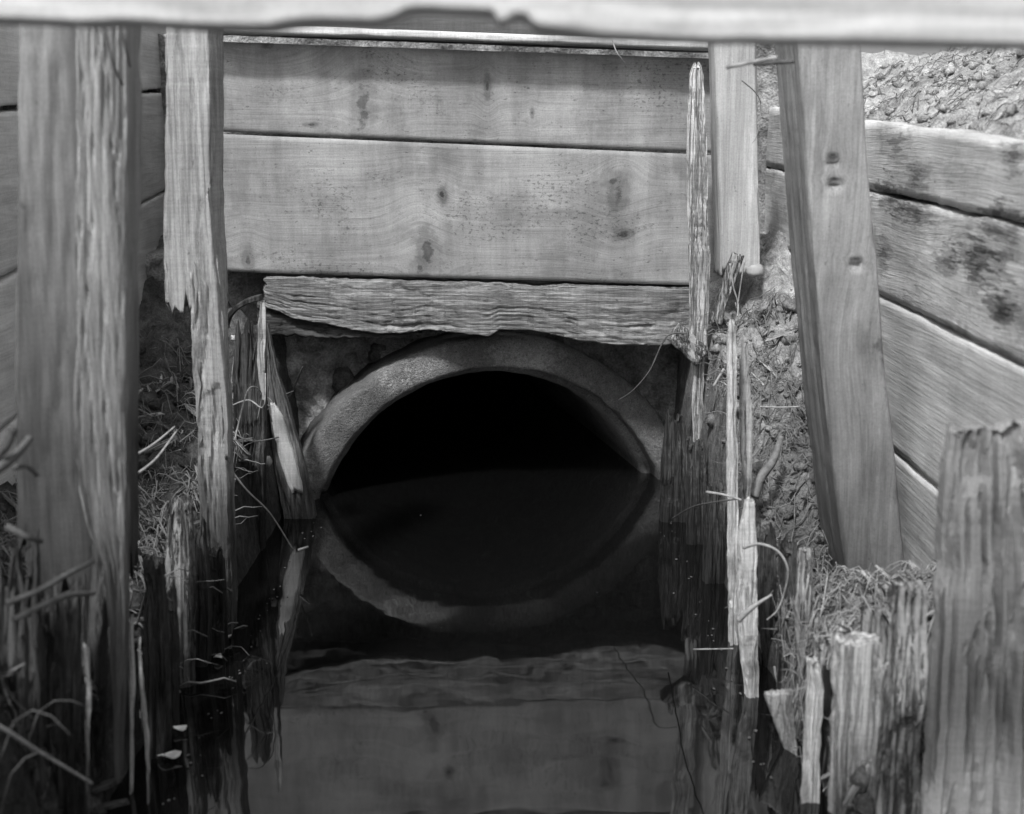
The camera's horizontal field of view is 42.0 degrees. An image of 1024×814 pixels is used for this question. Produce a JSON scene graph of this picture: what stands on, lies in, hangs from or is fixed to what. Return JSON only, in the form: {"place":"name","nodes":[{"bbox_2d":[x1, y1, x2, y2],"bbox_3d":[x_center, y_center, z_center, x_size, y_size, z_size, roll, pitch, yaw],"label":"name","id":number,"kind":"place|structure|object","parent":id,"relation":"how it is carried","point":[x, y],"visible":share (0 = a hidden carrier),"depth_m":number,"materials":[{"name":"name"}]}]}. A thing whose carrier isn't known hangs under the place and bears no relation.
{"place":"outdoors","nodes":[
{"label":"outdoors","id":0,"kind":"place"},
{"bbox_2d":[106,371,830,813],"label":"water","id":1,"kind":"structure","parent":0,"point":[508,621],"depth_m":1.64,"materials":[{"name":"liquid"}]},
{"bbox_2d":[158,750,180,758],"bbox_3d":[-0.351,0.356,1.364,0.024,0.005,0.011,0,12,0],"label":"leaf scrap","id":2,"kind":"object","parent":1,"relation":"on","point":[173,754],"visible":1,"depth_m":1.36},
{"bbox_2d":[173,725,186,730],"bbox_3d":[-0.355,0.343,1.425,0.015,0.004,0.009,0,12,0],"label":"leaf scrap","id":3,"kind":"object","parent":1,"relation":"on","point":[181,727],"visible":1,"depth_m":1.42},
{"bbox_2d":[162,508,771,804],"bbox_3d":[-0.036,0.299,1.662,0.600,0.001,1.233,0,12,0],"label":"floating scum","id":4,"kind":"object","parent":1,"relation":"on","point":[755,730],"visible":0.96,"depth_m":1.57,"materials":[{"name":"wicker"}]},
{"bbox_2d":[693,648,733,649],"bbox_3d":[0.237,0.285,1.572,0.058,0.019,0.002,11,16,43],"label":"straw","id":5,"kind":"object","parent":1,"relation":"on","point":[712,648],"visible":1,"depth_m":1.57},
{"bbox_2d":[764,688,796,755],"bbox_3d":[0.278,0.328,1.382,0.033,0.082,0.029,0,12,0],"label":"broken plank","id":6,"kind":"object","parent":1,"relation":"on","point":[780,704],"visible":0.98,"depth_m":1.38,"materials":[{"name":"grey wood"}]},
{"bbox_2d":[0,49,1023,813],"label":"ground","id":7,"kind":"structure","parent":0,"point":[156,321],"depth_m":1.95,"materials":[{"name":"soil"}]},
{"bbox_2d":[0,415,16,485],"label":"wall plank","id":8,"kind":"object","parent":7,"relation":"on","point":[8,474],"depth_m":1.70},
{"bbox_2d":[0,192,164,429],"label":"wall plank","id":9,"kind":"object","parent":8,"relation":"on","point":[151,232],"depth_m":1.71,"materials":[{"name":"wood"}]},
{"bbox_2d":[0,92,164,276],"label":"wall plank","id":10,"kind":"object","parent":9,"relation":"on","point":[153,162],"depth_m":1.72,"materials":[{"name":"wood"}]},
{"bbox_2d":[0,26,165,105],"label":"wall plank","id":11,"kind":"object","parent":10,"relation":"on","point":[149,64],"depth_m":1.73,"materials":[{"name":"wood"}]},
{"bbox_2d":[0,426,17,459],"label":"twig","id":12,"kind":"object","parent":7,"relation":"on","point":[11,434],"visible":1,"depth_m":0.97,"materials":[{"name":"wood"}]},
{"bbox_2d":[0,528,47,808],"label":"stake","id":13,"kind":"object","parent":7,"relation":"on","point":[21,641],"visible":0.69,"depth_m":1.09,"materials":[{"name":"grey wood"}]},
{"bbox_2d":[4,523,43,543],"bbox_3d":[-0.374,0.099,1.028,0.016,0.023,0.031,11,16,43],"label":"twig","id":14,"kind":"object","parent":13,"relation":"on","point":[12,529],"visible":1,"depth_m":1.02,"materials":[{"name":"wood"}]},
{"bbox_2d":[12,464,38,476],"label":"twig","id":15,"kind":"object","parent":7,"relation":"on","point":[27,467],"visible":1,"depth_m":1.00,"materials":[{"name":"wood"}]},
{"bbox_2d":[0,671,86,813],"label":"straw litter","id":16,"kind":"object","parent":7,"relation":"on","point":[15,716],"visible":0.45,"depth_m":1.07,"materials":[{"name":"plant"}]},
{"bbox_2d":[0,725,92,784],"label":"straw","id":17,"kind":"object","parent":7,"relation":"on","point":[25,742],"visible":1,"depth_m":0.99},
{"bbox_2d":[5,559,94,605],"bbox_3d":[-0.356,0.136,1.043,0.014,0.010,0.099,5,13,22],"label":"twig","id":18,"kind":"object","parent":7,"relation":"on","point":[34,592],"visible":1,"depth_m":1.02,"materials":[{"name":"wood"}]},
{"bbox_2d":[12,591,94,622],"bbox_3d":[-0.347,0.151,1.026,0.016,0.021,0.097,4,13,19],"label":"twig","id":19,"kind":"object","parent":7,"relation":"on","point":[34,609],"visible":1,"depth_m":1.00,"materials":[{"name":"wood"}]},
{"bbox_2d":[42,574,85,813],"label":"stake","id":20,"kind":"object","parent":7,"relation":"on","point":[62,626],"visible":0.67,"depth_m":1.15,"materials":[{"name":"grey wood"}]},
{"bbox_2d":[15,26,141,794],"bbox_3d":[-0.378,0.008,1.190,0.126,0.776,0.090,0,12,0],"label":"timber post","id":21,"kind":"object","parent":7,"relation":"on","point":[77,283],"visible":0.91,"depth_m":1.15,"materials":[{"name":"grey wood"}]},
{"bbox_2d":[0,435,32,472],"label":"twig","id":22,"kind":"object","parent":21,"relation":"attached to","point":[10,459],"visible":1,"depth_m":0.99,"materials":[{"name":"wood"}]},
{"bbox_2d":[104,29,123,85],"bbox_3d":[-0.315,-0.281,1.049,0.012,0.055,0.013,0,12,0],"label":"twig","id":23,"kind":"object","parent":21,"relation":"hanging from","point":[111,56],"visible":0.79,"depth_m":1.04,"materials":[{"name":"wood"}]},
{"bbox_2d":[119,28,130,66],"bbox_3d":[-0.305,-0.288,1.048,0.007,0.041,0.013,0,12,0],"label":"twig","id":24,"kind":"object","parent":21,"relation":"hanging from","point":[124,43],"visible":0.77,"depth_m":1.04,"materials":[{"name":"wood"}]},
{"bbox_2d":[83,640,91,813],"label":"wood sliver","id":25,"kind":"object","parent":7,"relation":"on","point":[86,671],"visible":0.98,"depth_m":1.14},
{"bbox_2d":[80,542,108,801],"bbox_3d":[-0.389,0.295,1.242,0.052,0.423,0.030,0,12,0],"label":"stake","id":26,"kind":"object","parent":7,"relation":"on","point":[95,624],"visible":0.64,"depth_m":1.22,"materials":[{"name":"grey wood"}]},
{"bbox_2d":[0,484,248,735],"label":"straw litter","id":27,"kind":"object","parent":7,"relation":"on","point":[153,553],"visible":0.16,"depth_m":1.54,"materials":[{"name":"plant"}]},
{"bbox_2d":[0,342,250,813],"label":"soil crumbs","id":28,"kind":"object","parent":7,"relation":"on","point":[153,403],"visible":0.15,"depth_m":1.80,"materials":[{"name":"soil"}]},
{"bbox_2d":[0,347,268,811],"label":"wood debris","id":29,"kind":"object","parent":7,"relation":"on","point":[105,785],"visible":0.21,"depth_m":1.58,"materials":[{"name":"wood"}]},
{"bbox_2d":[138,636,149,803],"bbox_3d":[-0.350,0.356,1.274,0.014,0.290,0.006,0,12,0],"label":"wood sliver","id":30,"kind":"object","parent":7,"relation":"on","point":[144,719],"visible":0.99,"depth_m":1.26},
{"bbox_2d":[0,328,292,670],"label":"straw litter","id":31,"kind":"object","parent":7,"relation":"on","point":[158,487],"visible":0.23,"depth_m":1.80,"materials":[{"name":"plant"}]},
{"bbox_2d":[139,426,174,454],"bbox_3d":[-0.416,0.042,1.541,0.004,0.019,0.105,4,12,17],"label":"straw","id":32,"kind":"object","parent":7,"relation":"on","point":[153,444],"visible":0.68,"depth_m":1.55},
{"bbox_2d":[143,556,171,759],"bbox_3d":[-0.366,0.312,1.369,0.036,0.336,0.029,0,12,0],"label":"stake","id":33,"kind":"object","parent":7,"relation":"on","point":[157,684],"visible":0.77,"depth_m":1.35,"materials":[{"name":"grey wood"}]},
{"bbox_2d":[139,429,177,473],"bbox_3d":[-0.401,0.054,1.502,0.009,0.031,0.123,3,12,12],"label":"straw","id":34,"kind":"object","parent":7,"relation":"on","point":[155,458],"visible":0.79,"depth_m":1.50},
{"bbox_2d":[167,581,179,729],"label":"stake","id":35,"kind":"object","parent":7,"relation":"on","point":[173,622],"visible":0.33,"depth_m":1.42,"materials":[{"name":"grey wood"}]},
{"bbox_2d":[165,494,196,688],"bbox_3d":[-0.385,0.269,1.546,0.046,0.349,0.035,0,12,0],"label":"stake","id":36,"kind":"object","parent":7,"relation":"on","point":[180,548],"visible":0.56,"depth_m":1.52,"materials":[{"name":"grey wood"}]},
{"bbox_2d":[163,29,237,638],"bbox_3d":[-0.381,-0.038,1.650,0.078,0.906,0.105,0,12,0],"label":"timber post","id":37,"kind":"object","parent":7,"relation":"on","point":[195,265],"visible":0.84,"depth_m":1.60,"materials":[{"name":"grey wood"}]},
{"bbox_2d":[194,516,212,667],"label":"stake","id":38,"kind":"object","parent":7,"relation":"on","point":[203,621],"visible":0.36,"depth_m":1.59,"materials":[{"name":"grey wood"}]},
{"bbox_2d":[208,545,228,654],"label":"stake","id":39,"kind":"object","parent":7,"relation":"on","point":[220,640],"visible":0.38,"depth_m":1.63,"materials":[{"name":"grey wood"}]},
{"bbox_2d":[177,358,274,435],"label":"straw litter","id":40,"kind":"object","parent":7,"relation":"on","point":[232,395],"visible":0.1,"depth_m":2.05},
{"bbox_2d":[228,294,262,328],"bbox_3d":[-0.434,-0.154,2.150,0.065,0.056,0.029,0,12,0],"label":"bark strip","id":41,"kind":"object","parent":7,"relation":"on","point":[241,304],"visible":0.85,"depth_m":2.13,"materials":[{"name":"grey wood"}]},
{"bbox_2d":[233,373,265,407],"bbox_3d":[-0.381,-0.020,1.901,0.062,0.052,0.033,0,12,0],"label":"root","id":42,"kind":"object","parent":7,"relation":"on","point":[253,401],"visible":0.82,"depth_m":1.90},
{"bbox_2d":[233,319,266,550],"bbox_3d":[-0.400,0.101,2.029,0.070,0.478,0.030,0,12,0],"label":"stake","id":43,"kind":"object","parent":7,"relation":"on","point":[245,372],"visible":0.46,"depth_m":2.00,"materials":[{"name":"grey wood"}]},
{"bbox_2d":[233,431,278,441],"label":"root","id":44,"kind":"object","parent":43,"relation":"hanging from","point":[254,441],"visible":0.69,"depth_m":1.83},
{"bbox_2d":[234,386,261,440],"bbox_3d":[-0.362,0.007,1.831,0.013,0.062,0.181,0,12,0],"label":"root","id":45,"kind":"object","parent":44,"relation":"attached to","point":[242,408],"visible":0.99,"depth_m":1.81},
{"bbox_2d":[257,302,265,399],"bbox_3d":[-0.365,-0.082,1.950,0.016,0.145,0.009,0,12,0],"label":"wood sliver","id":46,"kind":"object","parent":43,"relation":"attached to","point":[261,344],"visible":0.98,"depth_m":1.95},
{"bbox_2d":[235,474,293,549],"bbox_3d":[-0.337,0.141,1.815,0.011,0.148,0.120,8,14,32],"label":"root","id":47,"kind":"object","parent":7,"relation":"on","point":[245,488],"visible":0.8,"depth_m":1.81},
{"bbox_2d":[266,456,271,467],"bbox_3d":[-0.387,0.087,2.113,0.013,0.019,0.011,4,12,16],"label":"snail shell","id":48,"kind":"object","parent":7,"relation":"on","point":[268,461],"visible":0.76,"depth_m":2.11},
{"bbox_2d":[266,322,316,518],"bbox_3d":[-0.359,0.082,2.197,0.080,0.447,0.033,0,12,0],"label":"stake","id":49,"kind":"object","parent":7,"relation":"on","point":[297,500],"visible":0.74,"depth_m":2.18,"materials":[{"name":"grey wood"}]},
{"bbox_2d":[288,366,302,398],"bbox_3d":[-0.370,-0.040,2.282,0.006,0.068,0.055,-10,15,-40],"label":"twig","id":50,"kind":"object","parent":7,"relation":"on","point":[290,394],"visible":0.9,"depth_m":2.28,"materials":[{"name":"wood"}]},
{"bbox_2d":[145,34,779,439],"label":"earth bank","id":51,"kind":"structure","parent":7,"relation":"on","point":[319,360],"depth_m":2.42,"materials":[{"name":"soil"}]},
{"bbox_2d":[332,366,354,392],"bbox_3d":[-0.303,-0.042,2.402,0.042,0.062,0.038,-7,14,-31],"label":"clod","id":52,"kind":"object","parent":51,"relation":"attached to","point":[343,377],"visible":0.62,"depth_m":2.39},
{"bbox_2d":[368,343,385,362],"bbox_3d":[-0.240,-0.095,2.402,0.041,0.044,0.025,0,12,0],"label":"clod","id":53,"kind":"object","parent":51,"relation":"on","point":[374,354],"visible":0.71,"depth_m":2.39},
{"bbox_2d":[300,330,664,499],"bbox_3d":[-0.239,0.051,3.365,0.771,0.770,2.005,-2,12,-12],"label":"culvert pipe","id":54,"kind":"object","parent":7,"relation":"on","point":[587,391],"visible":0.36,"depth_m":2.36,"materials":[{"name":"concrete"}]},
{"bbox_2d":[263,273,689,345],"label":"split beam","id":55,"kind":"structure","parent":54,"relation":"on","point":[623,314],"depth_m":2.26,"materials":[{"name":"grey wood"}]},
{"bbox_2d":[257,299,421,339],"bbox_3d":[-0.294,-0.151,2.292,0.282,0.068,0.050,0,12,0],"label":"broken plank","id":56,"kind":"object","parent":55,"relation":"on","point":[281,323],"visible":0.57,"depth_m":2.27,"materials":[{"name":"grey wood"}]},
{"bbox_2d":[223,134,719,285],"bbox_3d":[-0.108,-0.334,2.255,0.934,0.256,0.040,0,12,0],"label":"wall plank","id":57,"kind":"object","parent":55,"relation":"on","point":[306,205],"depth_m":2.23,"materials":[{"name":"wood"}]},
{"bbox_2d":[223,42,710,152],"bbox_3d":[-0.106,-0.514,2.217,0.914,0.181,0.040,0,12,0],"label":"wall plank","id":58,"kind":"object","parent":57,"relation":"on","point":[577,100],"depth_m":2.20,"materials":[{"name":"wood"}]},
{"bbox_2d":[224,27,707,50],"bbox_3d":[-0.100,-0.608,2.192,0.865,0.044,0.135,0,12,0],"label":"capping board","id":59,"kind":"object","parent":58,"relation":"on","point":[366,33],"visible":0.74,"depth_m":2.13,"materials":[{"name":"wood"}]},
{"bbox_2d":[224,15,707,52],"bbox_3d":[-0.104,-0.666,2.282,0.942,0.120,0.030,0,12,0],"label":"board","id":60,"kind":"object","parent":59,"relation":"on","point":[452,23],"visible":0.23,"depth_m":2.27,"materials":[{"name":"wood"}]},
{"bbox_2d":[618,332,686,399],"bbox_3d":[0.213,-0.061,2.073,0.116,0.119,0.022,7,14,31],"label":"root","id":61,"kind":"object","parent":7,"relation":"hanging from","point":[672,333],"visible":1,"depth_m":2.05,"materials":[{"name":"plant"}]},
{"bbox_2d":[659,409,686,522],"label":"stake","id":62,"kind":"object","parent":7,"relation":"on","point":[672,503],"visible":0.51,"depth_m":2.17,"materials":[{"name":"grey wood"}]},
{"bbox_2d":[686,436,706,544],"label":"stake","id":63,"kind":"object","parent":7,"relation":"on","point":[696,465],"visible":0.55,"depth_m":2.06,"materials":[{"name":"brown wood"}]},
{"bbox_2d":[686,61,709,441],"bbox_3d":[0.292,-0.113,2.133,0.044,0.854,0.023,0,12,0],"label":"rotten board","id":64,"kind":"object","parent":63,"relation":"on","point":[697,216],"visible":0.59,"depth_m":2.09,"materials":[{"name":"wood"}]},
{"bbox_2d":[668,323,707,366],"bbox_3d":[0.279,-0.100,2.120,0.063,0.070,0.030,0,12,0],"label":"wood chunk","id":65,"kind":"object","parent":64,"relation":"attached to","point":[691,347],"visible":0.99,"depth_m":2.11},
{"bbox_2d":[702,473,726,583],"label":"stake","id":66,"kind":"object","parent":7,"relation":"on","point":[714,559],"visible":0.59,"depth_m":1.88,"materials":[{"name":"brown wood"}]},
{"bbox_2d":[713,368,724,386],"bbox_3d":[0.299,-0.043,1.933,0.018,0.028,0.004,0,12,0],"label":"straw","id":67,"kind":"object","parent":7,"relation":"on","point":[718,377],"visible":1,"depth_m":1.93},
{"bbox_2d":[710,252,743,326],"bbox_3d":[0.338,-0.185,2.094,0.049,0.119,0.014,0,12,0],"label":"wood sliver","id":68,"kind":"object","parent":7,"relation":"on","point":[724,293],"visible":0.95,"depth_m":2.09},
{"bbox_2d":[726,318,738,645],"bbox_3d":[0.274,0.154,1.646,0.032,0.532,0.019,0,12,0],"label":"stake","id":69,"kind":"object","parent":7,"relation":"on","point":[732,458],"visible":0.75,"depth_m":1.62,"materials":[{"name":"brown wood"}]},
{"bbox_2d":[671,499,735,518],"bbox_3d":[0.231,0.129,1.676,0.020,0.106,0.275,-2,12,-9],"label":"twig","id":70,"kind":"object","parent":69,"relation":"attached to","point":[703,504],"visible":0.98,"depth_m":1.61,"materials":[{"name":"wood"}]},
{"bbox_2d":[706,491,741,500],"bbox_3d":[0.243,0.102,1.534,0.003,0.005,0.052,-10,15,-39],"label":"straw","id":71,"kind":"object","parent":70,"relation":"on","point":[721,494],"visible":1,"depth_m":1.53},
{"bbox_2d":[729,263,738,316],"bbox_3d":[0.331,-0.174,1.982,0.017,0.079,0.013,0,12,0],"label":"root","id":72,"kind":"object","parent":7,"relation":"hanging from","point":[734,289],"visible":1,"depth_m":1.99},
{"bbox_2d":[738,260,744,302],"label":"root","id":73,"kind":"object","parent":72,"relation":"attached to","point":[741,281],"visible":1,"depth_m":1.98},
{"bbox_2d":[739,335,752,502],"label":"stake","id":74,"kind":"object","parent":7,"relation":"on","point":[745,422],"visible":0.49,"depth_m":1.66,"materials":[{"name":"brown wood"}]},
{"bbox_2d":[736,497,758,697],"bbox_3d":[0.267,0.273,1.508,0.033,0.355,0.019,0,12,0],"label":"stake","id":75,"kind":"object","parent":7,"relation":"on","point":[746,598],"visible":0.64,"depth_m":1.49,"materials":[{"name":"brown wood"}]},
{"bbox_2d":[736,594,771,622],"bbox_3d":[0.259,0.216,1.427,0.038,0.036,0.011,5,13,22],"label":"root","id":76,"kind":"object","parent":75,"relation":"attached to","point":[740,618],"visible":1,"depth_m":1.43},
{"bbox_2d":[726,55,777,68],"bbox_3d":[0.215,-0.309,1.197,0.050,0.011,0.003,9,15,36],"label":"twig","id":77,"kind":"object","parent":7,"relation":"on","point":[751,62],"visible":1,"depth_m":1.20,"materials":[{"name":"wood"}]},
{"bbox_2d":[746,264,763,277],"bbox_3d":[0.368,-0.206,2.020,0.028,0.022,0.024,0,12,0],"label":"pebble","id":78,"kind":"object","parent":7,"relation":"on","point":[754,270],"visible":1,"depth_m":2.01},
{"bbox_2d":[743,543,788,619],"bbox_3d":[0.271,0.187,1.432,0.053,0.088,0.016,6,13,26],"label":"root","id":79,"kind":"object","parent":7,"relation":"on","point":[768,546],"visible":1,"depth_m":1.42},
{"bbox_2d":[757,520,776,666],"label":"stake","id":80,"kind":"object","parent":7,"relation":"on","point":[767,577],"visible":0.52,"depth_m":1.58,"materials":[{"name":"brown wood"}]},
{"bbox_2d":[750,435,783,498],"bbox_3d":[0.331,0.078,1.725,0.016,0.073,0.075,11,16,43],"label":"root","id":81,"kind":"object","parent":7,"relation":"on","point":[765,470],"visible":0.97,"depth_m":1.72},
{"bbox_2d":[753,59,793,65],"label":"twig","id":82,"kind":"object","parent":7,"relation":"on","point":[778,62],"visible":0.85,"depth_m":1.26,"materials":[{"name":"wood"}]},
{"bbox_2d":[760,406,799,407],"bbox_3d":[0.370,0.000,1.839,0.055,0.003,0.002,0,12,0],"label":"straw","id":83,"kind":"object","parent":7,"relation":"on","point":[779,406],"visible":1,"depth_m":1.84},
{"bbox_2d":[775,595,795,689],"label":"stake","id":84,"kind":"object","parent":7,"relation":"on","point":[780,661],"visible":0.27,"depth_m":1.52,"materials":[{"name":"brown wood"}]},
{"bbox_2d":[777,533,797,599],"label":"stake","id":85,"kind":"object","parent":7,"relation":"on","point":[787,549],"visible":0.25,"depth_m":1.53,"materials":[{"name":"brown wood"}]},
{"bbox_2d":[794,547,814,699],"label":"stake","id":86,"kind":"object","parent":7,"relation":"on","point":[804,599],"visible":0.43,"depth_m":1.41,"materials":[{"name":"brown wood"}]},
{"bbox_2d":[800,656,823,803],"bbox_3d":[0.287,0.366,1.283,0.023,0.267,0.019,0,12,0],"label":"stake","id":87,"kind":"object","parent":7,"relation":"on","point":[810,784],"visible":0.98,"depth_m":1.26,"materials":[{"name":"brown wood"}]},
{"bbox_2d":[696,283,934,813],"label":"straw litter","id":88,"kind":"object","parent":7,"relation":"on","point":[778,378],"visible":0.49,"depth_m":1.84,"materials":[{"name":"plant"}]},
{"bbox_2d":[703,282,932,813],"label":"soil crumbs","id":89,"kind":"object","parent":7,"relation":"on","point":[860,779],"visible":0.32,"depth_m":1.80,"materials":[{"name":"soil"}]},
{"bbox_2d":[814,617,822,633],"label":"stake","id":90,"kind":"object","parent":7,"relation":"on","point":[816,631],"visible":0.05,"depth_m":1.36,"materials":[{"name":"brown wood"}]},
{"bbox_2d":[709,294,935,791],"bbox_3d":[0.384,0.103,1.687,0.180,0.374,1.048,0,12,0],"label":"wood debris","id":91,"kind":"object","parent":7,"relation":"on","point":[764,332],"visible":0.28,"depth_m":1.92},
{"bbox_2d":[813,624,834,680],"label":"stake","id":92,"kind":"object","parent":7,"relation":"on","point":[821,644],"visible":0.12,"depth_m":1.33,"materials":[{"name":"wood"}]},
{"bbox_2d":[820,665,830,784],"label":"stake","id":93,"kind":"object","parent":7,"relation":"on","point":[826,730],"visible":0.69,"depth_m":1.30,"materials":[{"name":"wood"}]},
{"bbox_2d":[775,45,905,581],"bbox_3d":[0.387,-0.122,1.573,0.168,0.703,0.130,0,12,0],"label":"timber strut","id":94,"kind":"object","parent":7,"relation":"on","point":[830,224],"visible":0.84,"depth_m":1.52,"materials":[{"name":"grey wood"}]},
{"bbox_2d":[772,560,935,813],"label":"straw litter","id":95,"kind":"object","parent":7,"relation":"on","point":[832,591],"visible":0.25,"depth_m":1.39,"materials":[{"name":"plant"}]},
{"bbox_2d":[773,560,934,813],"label":"wood debris","id":96,"kind":"object","parent":7,"relation":"on","point":[854,788],"visible":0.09,"depth_m":1.31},
{"bbox_2d":[828,631,881,813],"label":"stake","id":97,"kind":"object","parent":7,"relation":"on","point":[856,660],"visible":0.84,"depth_m":1.22,"materials":[{"name":"grey wood"}]},
{"bbox_2d":[860,605,890,664],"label":"stake","id":98,"kind":"object","parent":7,"relation":"on","point":[877,622],"visible":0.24,"depth_m":1.25,"materials":[{"name":"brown wood"}]},
{"bbox_2d":[870,662,888,784],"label":"stake","id":99,"kind":"object","parent":7,"relation":"on","point":[878,712],"visible":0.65,"depth_m":1.19,"materials":[{"name":"grey wood"}]},
{"bbox_2d":[872,579,927,813],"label":"stake","id":100,"kind":"object","parent":7,"relation":"on","point":[896,789],"visible":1,"depth_m":1.16,"materials":[{"name":"grey wood"}]},
{"bbox_2d":[894,450,937,576],"bbox_3d":[0.487,0.206,1.499,0.035,0.247,2.350,0,12,0],"label":"wall plank","id":101,"kind":"object","parent":7,"relation":"on","point":[917,493],"depth_m":1.55,"materials":[{"name":"wood"}]},
{"bbox_2d":[788,252,1023,486],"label":"wall plank","id":102,"kind":"object","parent":101,"relation":"on","point":[939,377],"depth_m":1.49,"materials":[{"name":"wood"}]},
{"bbox_2d":[764,168,1023,365],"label":"wall plank","id":103,"kind":"object","parent":102,"relation":"on","point":[959,270],"depth_m":1.44,"materials":[{"name":"wood"}]},
{"bbox_2d":[766,107,1023,222],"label":"wall plank","id":104,"kind":"object","parent":103,"relation":"on","point":[970,170],"depth_m":1.45,"materials":[{"name":"wood"}]},
{"bbox_2d":[0,0,1023,49],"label":"crossbeam","id":105,"kind":"object","parent":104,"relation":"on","point":[975,24],"visible":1,"depth_m":0.60,"materials":[{"name":"grey wood"}]},
{"bbox_2d":[708,44,759,278],"bbox_3d":[0.352,-0.425,2.123,0.091,0.442,0.070,0,12,0],"label":"timber post","id":106,"kind":"object","parent":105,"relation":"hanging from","point":[734,148],"visible":0.78,"depth_m":2.10,"materials":[{"name":"grey wood"}]},
{"bbox_2d":[741,79,760,142],"bbox_3d":[0.355,-0.438,1.981,0.013,0.092,0.072,6,13,26],"label":"straw","id":107,"kind":"object","parent":106,"relation":"hanging from","point":[760,107],"visible":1,"depth_m":2.00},
{"bbox_2d":[863,49,1023,129],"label":"soil crumbs","id":108,"kind":"object","parent":7,"relation":"on","point":[1011,109],"visible":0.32,"depth_m":1.84,"materials":[{"name":"soil"}]},
{"bbox_2d":[863,49,1023,132],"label":"straw litter","id":109,"kind":"object","parent":7,"relation":"on","point":[941,84],"visible":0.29,"depth_m":1.89,"materials":[{"name":"plant"}]},
{"bbox_2d":[920,417,1023,813],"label":"timber post","id":110,"kind":"object","parent":7,"relation":"on","point":[973,760],"visible":1,"depth_m":1.06,"materials":[{"name":"grey wood"}]},
{"bbox_2d":[861,47,950,55],"label":"sky","id":111,"kind":"structure","parent":0,"point":[911,51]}
]}

